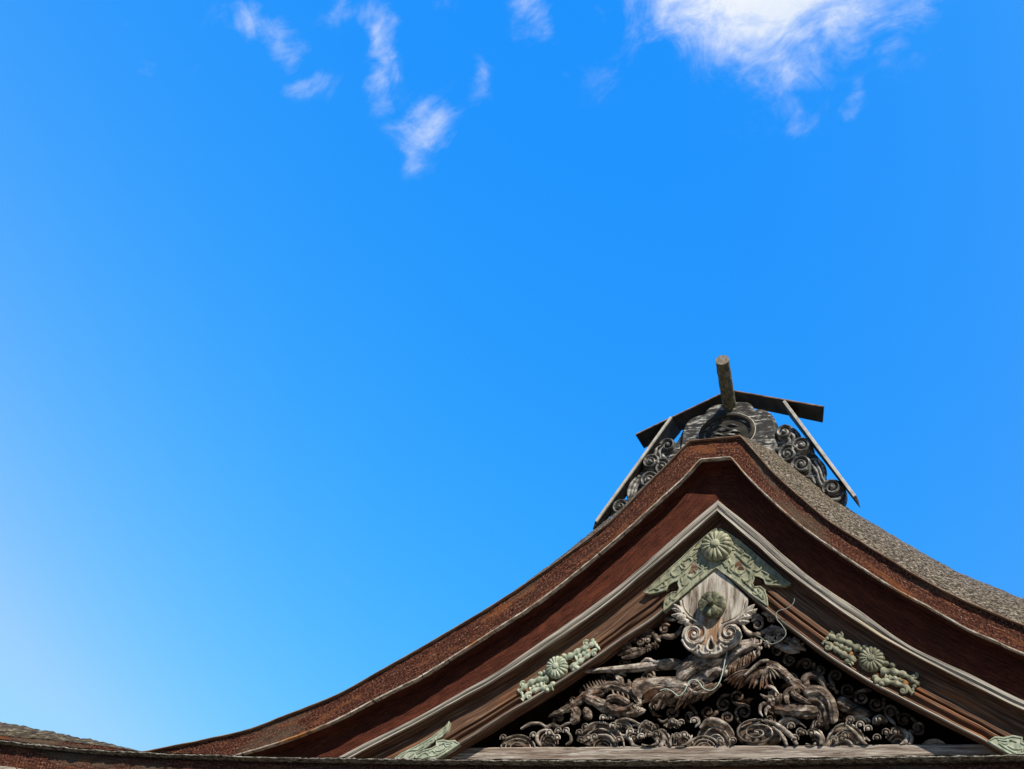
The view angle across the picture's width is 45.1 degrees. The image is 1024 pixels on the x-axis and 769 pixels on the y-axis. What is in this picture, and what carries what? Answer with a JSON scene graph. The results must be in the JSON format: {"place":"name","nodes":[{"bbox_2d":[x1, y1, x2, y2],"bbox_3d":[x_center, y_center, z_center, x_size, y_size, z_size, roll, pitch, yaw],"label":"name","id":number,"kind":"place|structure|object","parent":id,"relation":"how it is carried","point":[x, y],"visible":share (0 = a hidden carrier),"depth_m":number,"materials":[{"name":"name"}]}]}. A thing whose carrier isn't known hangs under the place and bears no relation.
{"place":"outdoors","nodes":[
{"label":"outdoors","id":0,"kind":"place"},
{"bbox_2d":[0,0,1023,750],"label":"sky","id":1,"kind":"structure","parent":0,"point":[328,328],"materials":[{"name":"blue"}]},
{"label":"ground","id":2,"kind":"structure","parent":0,"visible":0},
{"bbox_2d":[0,435,1023,768],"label":"temple hall","id":3,"kind":"structure","parent":2,"relation":"on","point":[950,637],"depth_m":14.87,"materials":[{"name":"wood"},{"name":"bark"}]},
{"bbox_2d":[393,721,461,758],"bbox_3d":[-1.036,4.422,15.165,0.937,0.551,0.093,-8,-37,25],"label":"foot fitting","id":4,"kind":"object","parent":3,"relation":"attached to","point":[442,749],"visible":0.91,"depth_m":15.08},
{"bbox_2d":[517,638,600,700],"bbox_3d":[0.559,3.450,14.951,1.053,0.776,0.128,-8,-37,25],"label":"rosette fitting","id":5,"kind":"object","parent":3,"relation":"attached to","point":[556,667],"visible":1,"depth_m":14.94,"materials":[{"name":"green metal"}]},
{"bbox_2d":[618,604,689,658],"bbox_3d":[1.773,2.970,14.775,0.331,0.587,1.057,32,-40,-31],"label":"leaf carving","id":6,"kind":"object","parent":3,"relation":"attached to","point":[645,636],"visible":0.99,"depth_m":14.80,"materials":[{"name":"white paint"}]},
{"bbox_2d":[679,568,748,658],"bbox_3d":[2.339,2.625,14.487,0.847,1.133,0.265,-8,-37,25],"label":"gable pendant","id":7,"kind":"object","parent":3,"relation":"hanging from","point":[714,604],"visible":0.99,"depth_m":14.45,"materials":[{"name":"white paint"}]},
{"bbox_2d":[643,528,790,613],"bbox_3d":[2.440,2.185,14.792,1.816,1.081,0.217,-8,-37,25],"label":"apex fitting","id":8,"kind":"object","parent":3,"relation":"attached to","point":[732,557],"visible":1,"depth_m":14.82,"materials":[{"name":"green metal"}]},
{"bbox_2d":[548,638,890,724],"bbox_3d":[2.372,3.549,14.371,4.046,1.039,0.642,-8,-37,25],"label":"dragon carving","id":9,"kind":"object","parent":3,"relation":"attached to","point":[691,680],"visible":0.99,"depth_m":14.22,"materials":[{"name":"grey wood"}]},
{"bbox_2d":[500,714,946,747],"bbox_3d":[2.215,3.923,13.983,5.169,0.383,0.184,-8,-37,25],"label":"wave carving","id":10,"kind":"object","parent":3,"relation":"on","point":[714,731],"visible":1,"depth_m":13.94,"materials":[{"name":"grey wood"}]},
{"bbox_2d":[593,390,859,529],"bbox_3d":[2.774,0.951,15.972,3.393,1.926,0.373,-8,-37,25],"label":"ridge canopy","id":11,"kind":"object","parent":3,"relation":"on","point":[651,438],"visible":0.77,"depth_m":16.23,"materials":[{"name":"brown wood"}]},
{"bbox_2d":[610,402,847,520],"bbox_3d":[2.741,0.988,15.871,3.046,1.754,0.226,-8,-37,25],"label":"ridge ornament","id":12,"kind":"object","parent":11,"relation":"attached to","point":[790,445],"visible":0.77,"depth_m":15.97,"materials":[{"name":"grey wood"}]},
{"bbox_2d":[715,355,735,410],"bbox_3d":[2.773,-0.017,16.003,0.184,0.336,0.858,-2,-35,17],"label":"ridge log","id":13,"kind":"object","parent":12,"relation":"attached to","point":[725,381],"visible":1,"depth_m":15.90,"materials":[{"name":"grey wood"}]},
{"bbox_2d":[552,642,924,735],"bbox_3d":[2.499,3.536,14.342,4.381,1.141,0.150,-8,-37,25],"label":"cloud carving","id":14,"kind":"object","parent":3,"relation":"attached to","point":[739,705],"visible":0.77,"depth_m":14.10,"materials":[{"name":"grey wood"}]},
{"bbox_2d":[738,604,806,653],"bbox_3d":[2.944,2.771,14.114,0.771,0.539,0.402,-8,-37,25],"label":"leaf carving","id":15,"kind":"object","parent":3,"relation":"attached to","point":[795,646],"visible":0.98,"depth_m":14.16,"materials":[{"name":"white paint"}]},
{"bbox_2d":[757,598,794,643],"bbox_3d":[3.009,2.711,14.067,0.467,0.513,0.057,-14,-40,31],"label":"loose wire","id":16,"kind":"object","parent":3,"relation":"attached to","point":[780,623],"visible":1,"depth_m":14.04,"materials":[{"name":"grey metal"}]},
{"bbox_2d":[822,631,920,695],"bbox_3d":[3.881,3.007,13.391,1.053,0.776,0.128,-8,-37,25],"label":"rosette fitting","id":17,"kind":"object","parent":3,"relation":"attached to","point":[871,659],"visible":1,"depth_m":13.34,"materials":[{"name":"green metal"}]},
{"bbox_2d":[987,735,1023,754],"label":"foot fitting","id":18,"kind":"object","parent":3,"relation":"attached to","point":[1013,744],"visible":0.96,"depth_m":12.32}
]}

